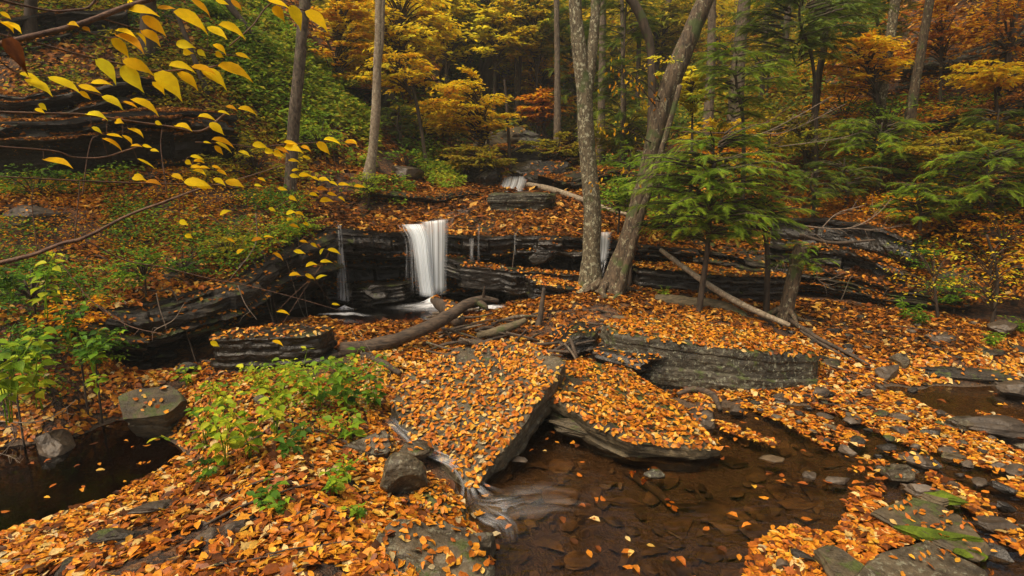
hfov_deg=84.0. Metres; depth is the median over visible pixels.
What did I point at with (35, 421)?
branch
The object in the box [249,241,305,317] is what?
stick
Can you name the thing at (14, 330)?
shrub
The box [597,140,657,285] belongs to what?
hemlock tree
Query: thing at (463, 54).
tree
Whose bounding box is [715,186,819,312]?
hemlock tree
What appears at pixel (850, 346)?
stone
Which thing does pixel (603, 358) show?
boulder
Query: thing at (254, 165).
shrub
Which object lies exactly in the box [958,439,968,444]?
stone
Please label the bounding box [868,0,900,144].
tree
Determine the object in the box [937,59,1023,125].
maple
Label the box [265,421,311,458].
plant
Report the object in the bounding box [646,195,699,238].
shrub
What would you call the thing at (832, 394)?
stone
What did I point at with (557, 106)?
tree
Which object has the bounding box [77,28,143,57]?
twig
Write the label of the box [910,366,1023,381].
stone
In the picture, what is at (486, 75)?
hemlock tree
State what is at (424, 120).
shrub
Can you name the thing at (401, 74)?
maple
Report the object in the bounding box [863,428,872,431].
stone
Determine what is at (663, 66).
tree
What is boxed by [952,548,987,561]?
moss cushion
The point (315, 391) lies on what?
plant
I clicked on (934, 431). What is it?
stone
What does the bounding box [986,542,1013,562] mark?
stone
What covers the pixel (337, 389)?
plant
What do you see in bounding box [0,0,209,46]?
twig
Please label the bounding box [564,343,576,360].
stick
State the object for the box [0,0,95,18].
twig
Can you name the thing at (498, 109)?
undergrowth
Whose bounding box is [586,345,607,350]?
stick
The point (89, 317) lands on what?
shrub
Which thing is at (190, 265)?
shrub
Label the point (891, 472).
stone
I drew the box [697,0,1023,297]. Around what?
undergrowth
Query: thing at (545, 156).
rock outcrop
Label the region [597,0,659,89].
tree
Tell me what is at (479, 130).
maple
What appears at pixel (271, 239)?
shrub
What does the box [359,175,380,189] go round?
fern
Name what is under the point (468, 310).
stick
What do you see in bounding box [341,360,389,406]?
plant
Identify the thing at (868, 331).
stone
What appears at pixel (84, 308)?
plant
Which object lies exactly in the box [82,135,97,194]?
stem
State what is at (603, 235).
waterfall
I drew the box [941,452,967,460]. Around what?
stone
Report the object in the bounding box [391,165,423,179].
boulder
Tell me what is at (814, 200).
hemlock tree
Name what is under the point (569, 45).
tree
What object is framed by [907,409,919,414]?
stone
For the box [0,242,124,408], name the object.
undergrowth
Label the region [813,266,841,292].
branch
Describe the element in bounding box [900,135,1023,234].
hemlock tree
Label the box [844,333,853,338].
stone
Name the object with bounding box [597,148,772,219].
undergrowth
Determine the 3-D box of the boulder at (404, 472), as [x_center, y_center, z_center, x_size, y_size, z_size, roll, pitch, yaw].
[-0.857,1.507,4.466,0.369,0.487,0.312,-4,12,-20]
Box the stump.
[749,240,839,331]
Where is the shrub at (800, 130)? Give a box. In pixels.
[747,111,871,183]
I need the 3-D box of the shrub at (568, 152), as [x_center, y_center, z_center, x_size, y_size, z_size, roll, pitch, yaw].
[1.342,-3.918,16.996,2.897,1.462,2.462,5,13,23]
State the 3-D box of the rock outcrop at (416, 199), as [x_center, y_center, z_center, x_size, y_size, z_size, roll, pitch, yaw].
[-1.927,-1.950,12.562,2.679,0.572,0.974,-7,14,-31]
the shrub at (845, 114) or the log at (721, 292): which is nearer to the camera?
the log at (721, 292)
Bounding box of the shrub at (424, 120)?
[382,95,461,140]
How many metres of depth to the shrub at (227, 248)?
7.91 m
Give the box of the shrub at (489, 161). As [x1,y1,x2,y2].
[434,143,517,176]
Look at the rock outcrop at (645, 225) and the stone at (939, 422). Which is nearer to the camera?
the stone at (939, 422)
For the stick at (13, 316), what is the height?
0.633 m
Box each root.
[612,315,627,319]
[676,386,721,410]
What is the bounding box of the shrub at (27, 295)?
[0,253,105,340]
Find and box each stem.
[31,176,37,250]
[74,182,79,238]
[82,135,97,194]
[160,131,166,191]
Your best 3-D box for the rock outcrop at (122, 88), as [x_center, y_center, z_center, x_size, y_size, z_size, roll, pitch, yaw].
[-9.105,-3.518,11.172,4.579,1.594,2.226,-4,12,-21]
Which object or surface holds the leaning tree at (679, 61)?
on the ground
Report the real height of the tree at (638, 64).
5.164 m
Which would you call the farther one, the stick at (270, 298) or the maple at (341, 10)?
the maple at (341, 10)
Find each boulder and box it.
[2,205,68,229]
[34,429,75,457]
[54,556,105,575]
[87,528,143,543]
[118,385,186,437]
[127,499,171,513]
[195,527,219,541]
[224,519,247,534]
[337,289,351,304]
[341,429,394,457]
[363,283,388,299]
[379,451,427,493]
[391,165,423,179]
[399,439,433,460]
[418,484,465,520]
[458,162,502,181]
[472,532,495,559]
[473,132,506,146]
[474,170,498,185]
[496,127,524,144]
[507,144,542,164]
[510,160,543,176]
[518,130,557,147]
[524,161,571,182]
[524,247,556,264]
[541,415,550,423]
[547,418,587,437]
[550,321,598,357]
[585,345,665,378]
[687,402,714,428]
[820,358,840,369]
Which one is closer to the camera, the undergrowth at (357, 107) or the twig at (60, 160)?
the twig at (60, 160)
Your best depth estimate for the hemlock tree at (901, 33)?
14.98 m
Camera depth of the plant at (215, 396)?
5.53 m
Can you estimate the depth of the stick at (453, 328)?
7.77 m
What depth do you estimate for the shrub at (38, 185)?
8.62 m
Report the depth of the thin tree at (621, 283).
8.66 m
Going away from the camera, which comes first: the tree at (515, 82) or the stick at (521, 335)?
the stick at (521, 335)
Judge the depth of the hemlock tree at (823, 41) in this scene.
11.65 m
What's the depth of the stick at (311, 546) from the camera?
3.48 m
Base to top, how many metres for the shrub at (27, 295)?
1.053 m
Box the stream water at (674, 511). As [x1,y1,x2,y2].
[454,386,1023,575]
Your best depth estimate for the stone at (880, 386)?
6.86 m
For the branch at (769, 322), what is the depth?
8.33 m
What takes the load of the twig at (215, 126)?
attached to the twig at (60, 160)
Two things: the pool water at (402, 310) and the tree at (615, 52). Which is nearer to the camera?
the pool water at (402, 310)
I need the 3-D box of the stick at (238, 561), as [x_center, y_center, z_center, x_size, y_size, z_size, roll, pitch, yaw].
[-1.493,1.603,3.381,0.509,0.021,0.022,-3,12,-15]
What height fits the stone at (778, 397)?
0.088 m
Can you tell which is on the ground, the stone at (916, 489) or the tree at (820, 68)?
the tree at (820, 68)
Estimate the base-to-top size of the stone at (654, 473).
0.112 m
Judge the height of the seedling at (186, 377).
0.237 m
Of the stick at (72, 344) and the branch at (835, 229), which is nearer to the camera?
the stick at (72, 344)
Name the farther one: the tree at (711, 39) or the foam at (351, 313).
the tree at (711, 39)
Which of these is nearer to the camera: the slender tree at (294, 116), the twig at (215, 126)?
the twig at (215, 126)
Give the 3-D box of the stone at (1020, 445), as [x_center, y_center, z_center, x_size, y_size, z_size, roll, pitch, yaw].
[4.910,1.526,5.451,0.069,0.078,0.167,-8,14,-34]
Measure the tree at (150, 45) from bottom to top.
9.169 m
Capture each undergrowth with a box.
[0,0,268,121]
[0,161,147,196]
[0,164,317,272]
[0,212,156,359]
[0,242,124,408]
[116,1,321,184]
[186,0,384,166]
[186,356,393,450]
[311,0,886,149]
[316,169,410,209]
[407,132,467,188]
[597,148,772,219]
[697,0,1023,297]
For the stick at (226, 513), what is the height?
0.070 m
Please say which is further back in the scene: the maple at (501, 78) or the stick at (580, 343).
the maple at (501, 78)
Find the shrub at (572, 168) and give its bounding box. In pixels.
[553,161,579,170]
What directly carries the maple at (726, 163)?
on the ground
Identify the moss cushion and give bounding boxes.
[893,525,983,541]
[924,490,968,504]
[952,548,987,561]
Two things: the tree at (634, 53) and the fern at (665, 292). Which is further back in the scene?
the tree at (634, 53)
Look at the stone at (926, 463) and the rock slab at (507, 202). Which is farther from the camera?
the rock slab at (507, 202)
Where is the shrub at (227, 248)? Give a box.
[193,221,262,263]
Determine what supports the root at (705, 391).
in the stream water at (674, 511)
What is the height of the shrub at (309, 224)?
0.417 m
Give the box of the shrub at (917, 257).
[885,236,960,279]
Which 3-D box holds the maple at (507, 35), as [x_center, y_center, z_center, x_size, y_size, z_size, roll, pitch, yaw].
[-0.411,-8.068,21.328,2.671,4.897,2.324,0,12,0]
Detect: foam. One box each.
[330,312,359,314]
[478,305,499,309]
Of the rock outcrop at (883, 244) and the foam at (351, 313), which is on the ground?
the rock outcrop at (883, 244)
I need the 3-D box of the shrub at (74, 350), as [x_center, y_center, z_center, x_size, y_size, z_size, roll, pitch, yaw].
[-4.254,0.942,5.896,0.719,1.059,0.795,0,12,0]
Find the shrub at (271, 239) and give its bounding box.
[236,213,296,250]
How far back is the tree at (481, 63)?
24.69 m
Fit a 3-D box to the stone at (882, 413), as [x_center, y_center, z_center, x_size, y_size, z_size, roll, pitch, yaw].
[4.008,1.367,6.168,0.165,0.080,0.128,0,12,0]
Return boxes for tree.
[21,0,38,43]
[137,0,158,58]
[174,10,210,95]
[224,0,277,66]
[283,0,310,197]
[362,0,384,178]
[380,102,419,148]
[401,5,487,77]
[403,0,553,76]
[437,0,567,106]
[442,0,567,102]
[453,0,574,103]
[469,5,611,103]
[473,2,488,84]
[477,0,619,87]
[479,0,567,121]
[500,0,632,98]
[500,23,630,87]
[503,80,511,169]
[513,0,519,126]
[528,23,532,112]
[534,9,619,105]
[543,0,598,143]
[544,2,644,106]
[553,0,561,146]
[564,0,779,90]
[569,0,601,294]
[576,0,713,300]
[585,0,665,160]
[596,1,605,162]
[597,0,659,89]
[597,0,776,93]
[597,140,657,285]
[605,3,683,93]
[613,84,681,294]
[613,121,807,312]
[620,0,624,130]
[625,0,655,128]
[635,1,640,120]
[662,0,775,64]
[682,0,776,52]
[685,42,804,221]
[687,0,803,63]
[700,0,897,197]
[702,0,715,152]
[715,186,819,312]
[722,112,815,214]
[725,0,807,45]
[727,0,750,147]
[759,1,769,111]
[779,4,791,70]
[779,167,849,225]
[792,114,958,200]
[794,157,902,206]
[807,0,831,168]
[809,0,923,80]
[867,182,964,249]
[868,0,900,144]
[885,123,1014,185]
[899,0,934,145]
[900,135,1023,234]
[948,0,1023,64]
[949,108,1023,153]
[992,0,999,93]
[998,0,1021,96]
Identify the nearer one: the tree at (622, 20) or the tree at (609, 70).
the tree at (622, 20)
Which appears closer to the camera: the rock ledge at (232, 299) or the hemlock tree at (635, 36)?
the rock ledge at (232, 299)
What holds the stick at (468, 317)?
on the leaf litter at (447, 304)
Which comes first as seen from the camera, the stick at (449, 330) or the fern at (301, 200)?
the stick at (449, 330)
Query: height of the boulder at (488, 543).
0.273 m
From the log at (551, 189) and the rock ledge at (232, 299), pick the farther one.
the log at (551, 189)
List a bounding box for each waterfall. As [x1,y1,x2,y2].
[338,244,346,308]
[406,220,443,307]
[503,177,523,191]
[601,232,606,268]
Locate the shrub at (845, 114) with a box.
[799,75,905,149]
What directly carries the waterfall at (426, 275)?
on the pool water at (402, 310)
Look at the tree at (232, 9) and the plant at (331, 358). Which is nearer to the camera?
the plant at (331, 358)
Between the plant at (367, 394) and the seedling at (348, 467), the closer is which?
the seedling at (348, 467)
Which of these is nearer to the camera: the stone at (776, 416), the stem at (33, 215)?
the stem at (33, 215)
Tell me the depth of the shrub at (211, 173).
10.25 m
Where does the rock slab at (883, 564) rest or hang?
on the ground
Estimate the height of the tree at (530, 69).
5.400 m
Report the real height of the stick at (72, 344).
1.018 m
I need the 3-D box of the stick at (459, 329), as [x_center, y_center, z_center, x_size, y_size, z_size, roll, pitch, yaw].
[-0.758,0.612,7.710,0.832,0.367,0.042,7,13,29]
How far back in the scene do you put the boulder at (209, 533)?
3.68 m
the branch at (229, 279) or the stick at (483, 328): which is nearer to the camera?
the branch at (229, 279)
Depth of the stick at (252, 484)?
4.18 m
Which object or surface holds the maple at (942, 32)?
on the ground
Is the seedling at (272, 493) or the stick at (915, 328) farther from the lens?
the stick at (915, 328)
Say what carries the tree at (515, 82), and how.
on the ground
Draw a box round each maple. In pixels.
[309,0,385,83]
[317,0,487,101]
[351,42,444,167]
[403,0,491,86]
[406,64,525,156]
[467,3,535,131]
[470,0,588,134]
[471,52,548,92]
[498,44,576,113]
[509,85,576,137]
[541,0,611,106]
[609,0,701,93]
[666,151,754,222]
[676,117,765,206]
[678,65,711,207]
[801,25,913,141]
[904,0,987,109]
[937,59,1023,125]
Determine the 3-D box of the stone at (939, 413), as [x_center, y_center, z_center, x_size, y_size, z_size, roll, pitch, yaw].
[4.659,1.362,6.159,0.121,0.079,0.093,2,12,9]
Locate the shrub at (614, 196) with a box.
[600,180,652,233]
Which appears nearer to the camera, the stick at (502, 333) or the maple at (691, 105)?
the stick at (502, 333)
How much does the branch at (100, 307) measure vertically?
0.781 m
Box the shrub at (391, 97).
[344,58,450,123]
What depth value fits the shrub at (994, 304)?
8.10 m
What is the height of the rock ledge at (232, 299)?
1.982 m
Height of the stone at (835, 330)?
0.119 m
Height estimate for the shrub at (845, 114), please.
1.839 m
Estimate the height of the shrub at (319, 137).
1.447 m
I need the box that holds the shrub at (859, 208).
[825,190,900,217]
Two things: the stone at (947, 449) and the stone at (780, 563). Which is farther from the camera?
the stone at (947, 449)
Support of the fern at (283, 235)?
on the rock ledge at (232, 299)
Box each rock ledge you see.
[12,208,345,361]
[314,213,699,304]
[692,226,976,311]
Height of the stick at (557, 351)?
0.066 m
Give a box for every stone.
[129,362,151,369]
[174,362,197,374]
[253,395,272,404]
[300,352,341,367]
[512,456,527,462]
[644,469,664,477]
[729,404,743,414]
[748,399,759,405]
[760,455,784,462]
[771,393,787,401]
[771,414,782,418]
[775,559,788,569]
[788,548,814,561]
[794,410,803,416]
[802,471,815,479]
[812,386,829,396]
[815,397,827,403]
[816,412,833,418]
[822,328,841,334]
[824,424,837,430]
[825,476,849,484]
[829,391,835,396]
[838,444,857,456]
[842,344,853,348]
[843,416,860,423]
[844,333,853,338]
[846,412,862,420]
[850,435,865,444]
[856,388,872,395]
[862,330,872,334]
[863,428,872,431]
[873,410,889,416]
[873,453,883,458]
[874,364,898,381]
[875,384,885,391]
[876,444,896,451]
[880,463,914,481]
[883,435,895,441]
[888,352,909,368]
[888,412,912,420]
[889,426,907,433]
[895,401,903,405]
[898,451,939,468]
[904,483,939,495]
[906,329,915,332]
[907,387,917,391]
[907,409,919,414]
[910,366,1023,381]
[910,443,920,448]
[917,493,948,505]
[919,429,941,435]
[920,454,943,467]
[924,332,956,344]
[925,343,941,350]
[932,420,944,425]
[935,410,948,416]
[937,446,959,452]
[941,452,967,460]
[941,480,959,485]
[944,416,974,430]
[951,415,1023,437]
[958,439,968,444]
[961,460,973,467]
[971,477,987,486]
[973,515,1021,532]
[977,449,987,454]
[980,348,1004,356]
[986,435,996,440]
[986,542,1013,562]
[987,319,1018,333]
[987,480,1018,494]
[990,462,1007,468]
[996,380,1023,396]
[997,501,1016,511]
[1005,463,1023,475]
[1012,345,1023,352]
[1014,443,1023,448]
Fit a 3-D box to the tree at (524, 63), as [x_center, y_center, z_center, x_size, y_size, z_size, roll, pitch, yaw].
[1.236,-13.018,28.152,8.916,9.587,7.338,-5,13,-23]
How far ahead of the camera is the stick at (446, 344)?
7.30 m
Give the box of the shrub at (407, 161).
[379,137,431,168]
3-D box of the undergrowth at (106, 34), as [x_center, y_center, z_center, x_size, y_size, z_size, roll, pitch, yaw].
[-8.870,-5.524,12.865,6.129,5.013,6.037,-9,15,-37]
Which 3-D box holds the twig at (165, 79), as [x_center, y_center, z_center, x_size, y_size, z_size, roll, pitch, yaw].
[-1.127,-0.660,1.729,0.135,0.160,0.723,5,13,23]
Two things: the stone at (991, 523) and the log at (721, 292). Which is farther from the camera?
the log at (721, 292)
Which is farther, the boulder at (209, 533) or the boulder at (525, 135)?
the boulder at (525, 135)
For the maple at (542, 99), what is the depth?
20.75 m
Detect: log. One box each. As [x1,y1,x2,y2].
[340,287,498,356]
[366,353,401,375]
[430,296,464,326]
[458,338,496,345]
[477,318,526,338]
[526,182,626,214]
[534,288,545,328]
[659,248,789,326]
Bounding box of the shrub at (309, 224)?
[275,213,327,236]
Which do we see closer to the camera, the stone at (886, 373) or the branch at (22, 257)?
the branch at (22, 257)
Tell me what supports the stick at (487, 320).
on the stick
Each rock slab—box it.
[208,324,337,373]
[346,280,414,305]
[376,519,494,575]
[391,339,565,492]
[438,255,481,279]
[456,264,578,294]
[487,192,555,211]
[524,275,580,299]
[549,359,719,459]
[599,317,819,391]
[632,262,785,301]
[814,545,863,575]
[854,541,987,575]
[870,497,990,561]
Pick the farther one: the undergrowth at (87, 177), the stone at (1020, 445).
the undergrowth at (87, 177)
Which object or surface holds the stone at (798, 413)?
in the stream water at (674, 511)
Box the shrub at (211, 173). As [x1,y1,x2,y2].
[161,151,243,185]
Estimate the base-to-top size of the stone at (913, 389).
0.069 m
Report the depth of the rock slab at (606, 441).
5.45 m
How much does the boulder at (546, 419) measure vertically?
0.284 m
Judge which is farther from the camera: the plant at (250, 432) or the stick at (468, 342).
the stick at (468, 342)
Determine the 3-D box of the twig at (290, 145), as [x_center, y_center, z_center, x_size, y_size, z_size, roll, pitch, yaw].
[-0.868,-0.491,2.221,0.660,0.211,0.068,-11,16,-43]
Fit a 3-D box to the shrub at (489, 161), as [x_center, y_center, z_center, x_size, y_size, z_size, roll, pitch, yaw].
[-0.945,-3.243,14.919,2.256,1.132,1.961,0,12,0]
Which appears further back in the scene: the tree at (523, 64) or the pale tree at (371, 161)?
the tree at (523, 64)
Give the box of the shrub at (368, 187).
[339,170,398,206]
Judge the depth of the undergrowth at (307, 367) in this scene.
5.75 m
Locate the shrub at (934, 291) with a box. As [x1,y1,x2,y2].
[876,232,968,317]
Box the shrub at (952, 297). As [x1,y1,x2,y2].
[920,267,991,313]
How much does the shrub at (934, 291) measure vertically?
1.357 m
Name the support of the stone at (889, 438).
in the stream water at (674, 511)
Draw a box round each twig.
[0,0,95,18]
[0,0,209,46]
[0,20,252,102]
[0,61,157,114]
[0,103,256,143]
[0,138,158,167]
[0,173,265,238]
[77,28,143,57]
[103,18,248,58]
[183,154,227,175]
[195,136,363,187]
[216,0,327,46]
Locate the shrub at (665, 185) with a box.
[631,155,701,210]
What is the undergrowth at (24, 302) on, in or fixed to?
on the ground
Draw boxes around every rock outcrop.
[0,8,128,56]
[0,76,174,118]
[0,109,244,188]
[370,188,482,204]
[435,145,579,170]
[537,167,696,190]
[642,216,771,242]
[769,202,934,307]
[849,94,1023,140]
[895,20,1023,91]
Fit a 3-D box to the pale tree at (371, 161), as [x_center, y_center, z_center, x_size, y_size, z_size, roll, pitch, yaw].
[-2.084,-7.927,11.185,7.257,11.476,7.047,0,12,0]
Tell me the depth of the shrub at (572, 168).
14.93 m
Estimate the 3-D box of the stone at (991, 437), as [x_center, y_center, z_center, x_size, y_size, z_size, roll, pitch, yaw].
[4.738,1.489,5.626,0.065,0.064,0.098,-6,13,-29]
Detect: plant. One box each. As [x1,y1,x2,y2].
[0,261,30,299]
[0,324,57,424]
[0,339,43,368]
[8,332,60,409]
[26,252,64,318]
[47,298,91,341]
[71,327,127,373]
[84,373,109,394]
[147,363,255,468]
[184,382,238,443]
[199,380,233,403]
[213,392,292,458]
[239,361,273,394]
[244,366,305,434]
[255,363,294,404]
[264,353,357,409]
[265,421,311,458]
[280,346,326,395]
[309,346,386,408]
[319,455,347,495]
[320,354,361,378]
[321,407,366,441]
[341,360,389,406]
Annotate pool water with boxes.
[0,420,191,568]
[288,295,514,324]
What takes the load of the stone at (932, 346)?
on the ground
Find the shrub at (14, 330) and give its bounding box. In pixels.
[0,317,65,446]
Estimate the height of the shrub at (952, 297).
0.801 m
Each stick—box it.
[0,308,57,360]
[29,309,116,394]
[42,254,93,261]
[140,288,209,365]
[164,274,190,285]
[196,204,253,206]
[203,482,326,526]
[206,474,297,508]
[214,550,305,565]
[227,258,287,324]
[244,413,290,443]
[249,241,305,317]
[254,251,281,321]
[258,250,277,323]
[266,541,367,554]
[267,418,347,443]
[294,232,310,317]
[311,498,354,520]
[322,221,352,304]
[426,308,482,317]
[426,341,452,349]
[426,350,444,354]
[431,340,464,349]
[438,323,487,334]
[438,324,481,338]
[441,327,481,339]
[459,337,475,344]
[464,312,493,318]
[471,319,505,323]
[474,325,493,331]
[479,330,515,336]
[486,335,508,339]
[491,320,513,323]
[497,315,537,320]
[506,331,539,341]
[508,230,529,299]
[516,330,526,341]
[524,332,541,343]
[531,341,560,345]
[544,349,578,353]
[551,338,577,352]
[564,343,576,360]
[569,338,577,357]
[576,340,594,345]
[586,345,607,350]
[818,361,886,382]
[852,353,891,362]
[888,326,947,332]
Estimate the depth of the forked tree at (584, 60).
8.98 m
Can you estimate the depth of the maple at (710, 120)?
12.13 m
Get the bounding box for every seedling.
[168,365,201,385]
[184,457,224,483]
[246,471,288,512]
[259,495,293,514]
[335,452,366,482]
[341,502,367,518]
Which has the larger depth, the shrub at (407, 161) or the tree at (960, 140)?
the shrub at (407, 161)
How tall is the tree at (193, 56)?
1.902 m
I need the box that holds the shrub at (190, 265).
[145,240,224,277]
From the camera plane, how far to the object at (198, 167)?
1.99 m
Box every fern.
[276,225,303,245]
[284,191,314,209]
[287,221,314,239]
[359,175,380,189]
[400,179,415,190]
[657,285,669,294]
[894,296,926,318]
[908,308,934,324]
[981,331,1009,346]
[1005,315,1023,331]
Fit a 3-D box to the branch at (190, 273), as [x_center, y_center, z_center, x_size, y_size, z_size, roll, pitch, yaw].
[-1.359,-0.096,2.723,1.068,0.583,0.143,-8,14,-33]
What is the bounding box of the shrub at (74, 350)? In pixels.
[48,326,140,423]
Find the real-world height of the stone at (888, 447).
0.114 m
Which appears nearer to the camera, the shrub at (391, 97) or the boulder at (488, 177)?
the boulder at (488, 177)
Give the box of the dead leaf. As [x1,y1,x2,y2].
[2,29,28,75]
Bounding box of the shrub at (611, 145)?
[575,108,673,160]
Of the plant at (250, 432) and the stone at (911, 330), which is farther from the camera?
the stone at (911, 330)
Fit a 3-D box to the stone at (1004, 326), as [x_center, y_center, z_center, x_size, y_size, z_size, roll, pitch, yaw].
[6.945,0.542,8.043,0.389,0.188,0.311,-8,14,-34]
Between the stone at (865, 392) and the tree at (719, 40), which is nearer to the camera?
the stone at (865, 392)
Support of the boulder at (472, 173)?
on the ground
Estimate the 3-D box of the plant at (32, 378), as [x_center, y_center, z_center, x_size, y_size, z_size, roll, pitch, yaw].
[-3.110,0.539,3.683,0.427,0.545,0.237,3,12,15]
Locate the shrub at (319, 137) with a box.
[269,99,364,158]
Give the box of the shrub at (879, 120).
[838,93,945,144]
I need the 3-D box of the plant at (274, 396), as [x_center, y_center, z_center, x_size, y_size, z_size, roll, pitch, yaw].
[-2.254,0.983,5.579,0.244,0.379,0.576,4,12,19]
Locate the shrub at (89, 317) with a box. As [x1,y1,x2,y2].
[26,288,128,418]
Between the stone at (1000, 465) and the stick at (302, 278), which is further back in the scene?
the stick at (302, 278)
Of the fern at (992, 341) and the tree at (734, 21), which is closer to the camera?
the fern at (992, 341)
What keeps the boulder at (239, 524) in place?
on the ground
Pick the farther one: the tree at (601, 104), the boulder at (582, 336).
the tree at (601, 104)
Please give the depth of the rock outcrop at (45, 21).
12.03 m
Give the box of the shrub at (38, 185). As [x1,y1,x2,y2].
[0,163,95,196]
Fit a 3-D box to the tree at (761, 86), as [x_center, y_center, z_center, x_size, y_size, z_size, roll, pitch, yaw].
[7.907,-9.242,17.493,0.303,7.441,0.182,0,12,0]
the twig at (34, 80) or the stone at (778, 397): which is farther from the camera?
the stone at (778, 397)
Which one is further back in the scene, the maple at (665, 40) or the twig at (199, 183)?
the maple at (665, 40)
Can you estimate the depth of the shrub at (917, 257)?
9.20 m
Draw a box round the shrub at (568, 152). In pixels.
[506,131,599,166]
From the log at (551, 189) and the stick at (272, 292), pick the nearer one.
the stick at (272, 292)
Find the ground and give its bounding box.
[0,0,1023,575]
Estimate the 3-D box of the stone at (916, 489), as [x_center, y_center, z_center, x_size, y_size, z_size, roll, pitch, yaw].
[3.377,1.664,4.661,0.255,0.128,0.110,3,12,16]
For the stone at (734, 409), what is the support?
in the stream water at (674, 511)
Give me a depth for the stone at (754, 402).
6.45 m
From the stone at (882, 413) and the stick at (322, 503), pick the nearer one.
the stick at (322, 503)
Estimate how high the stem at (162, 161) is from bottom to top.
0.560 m
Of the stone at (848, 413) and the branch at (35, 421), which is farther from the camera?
the stone at (848, 413)
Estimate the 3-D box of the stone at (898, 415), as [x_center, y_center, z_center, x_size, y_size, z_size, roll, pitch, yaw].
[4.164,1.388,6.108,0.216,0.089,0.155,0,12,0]
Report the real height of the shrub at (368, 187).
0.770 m
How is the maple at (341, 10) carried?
on the ground
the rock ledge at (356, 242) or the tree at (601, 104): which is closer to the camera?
the rock ledge at (356, 242)
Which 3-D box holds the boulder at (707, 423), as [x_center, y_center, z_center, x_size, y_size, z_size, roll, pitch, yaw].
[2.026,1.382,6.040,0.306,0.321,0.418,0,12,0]
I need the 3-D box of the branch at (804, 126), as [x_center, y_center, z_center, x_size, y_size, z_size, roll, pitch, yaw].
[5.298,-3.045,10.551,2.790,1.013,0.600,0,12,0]
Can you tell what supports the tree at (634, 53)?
on the ground
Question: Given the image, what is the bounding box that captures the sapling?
[210,172,344,345]
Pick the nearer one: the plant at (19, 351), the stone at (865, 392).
the plant at (19, 351)
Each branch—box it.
[0,161,291,264]
[0,395,75,462]
[53,250,164,337]
[85,209,340,310]
[151,213,257,340]
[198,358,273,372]
[352,329,373,372]
[477,300,488,310]
[683,107,788,161]
[747,96,858,149]
[748,316,776,325]
[759,198,909,250]
[788,318,869,365]
[799,233,874,243]
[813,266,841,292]
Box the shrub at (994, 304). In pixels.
[896,234,1023,322]
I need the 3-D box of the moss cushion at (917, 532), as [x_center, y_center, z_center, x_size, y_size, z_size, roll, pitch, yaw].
[3.026,1.768,4.029,0.543,0.110,0.091,4,12,20]
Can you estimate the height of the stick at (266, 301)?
1.056 m
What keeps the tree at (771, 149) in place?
on the ground
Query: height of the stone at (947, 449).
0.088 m
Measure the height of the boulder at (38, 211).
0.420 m
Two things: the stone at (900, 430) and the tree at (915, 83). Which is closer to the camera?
the stone at (900, 430)
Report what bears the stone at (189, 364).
on the ground
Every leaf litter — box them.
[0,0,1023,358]
[430,294,464,316]
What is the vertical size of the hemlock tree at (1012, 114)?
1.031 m
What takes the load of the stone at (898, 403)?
on the ground
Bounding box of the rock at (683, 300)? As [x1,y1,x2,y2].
[655,294,748,316]
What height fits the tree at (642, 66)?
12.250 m
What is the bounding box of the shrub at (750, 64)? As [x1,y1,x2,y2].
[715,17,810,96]
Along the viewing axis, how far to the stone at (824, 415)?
6.13 m
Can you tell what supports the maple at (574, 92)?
on the ground
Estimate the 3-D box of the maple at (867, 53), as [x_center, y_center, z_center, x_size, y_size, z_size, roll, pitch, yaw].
[7.583,-4.405,12.682,2.151,2.611,1.851,11,16,43]
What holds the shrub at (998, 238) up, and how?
on the ground
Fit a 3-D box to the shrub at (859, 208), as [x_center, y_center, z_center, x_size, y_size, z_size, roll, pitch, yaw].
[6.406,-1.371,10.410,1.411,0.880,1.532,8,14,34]
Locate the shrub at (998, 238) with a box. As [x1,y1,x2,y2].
[931,199,1023,260]
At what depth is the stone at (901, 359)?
7.31 m
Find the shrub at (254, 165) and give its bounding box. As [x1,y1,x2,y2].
[203,128,303,179]
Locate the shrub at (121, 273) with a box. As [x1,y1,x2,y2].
[94,242,184,300]
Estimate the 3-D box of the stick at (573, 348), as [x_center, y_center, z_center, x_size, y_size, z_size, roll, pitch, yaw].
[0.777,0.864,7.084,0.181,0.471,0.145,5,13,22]
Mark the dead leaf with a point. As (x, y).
(13, 48)
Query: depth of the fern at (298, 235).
8.79 m
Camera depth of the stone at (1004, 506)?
4.44 m
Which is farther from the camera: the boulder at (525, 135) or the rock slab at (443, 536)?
the boulder at (525, 135)
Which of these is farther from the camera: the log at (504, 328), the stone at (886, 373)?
the log at (504, 328)

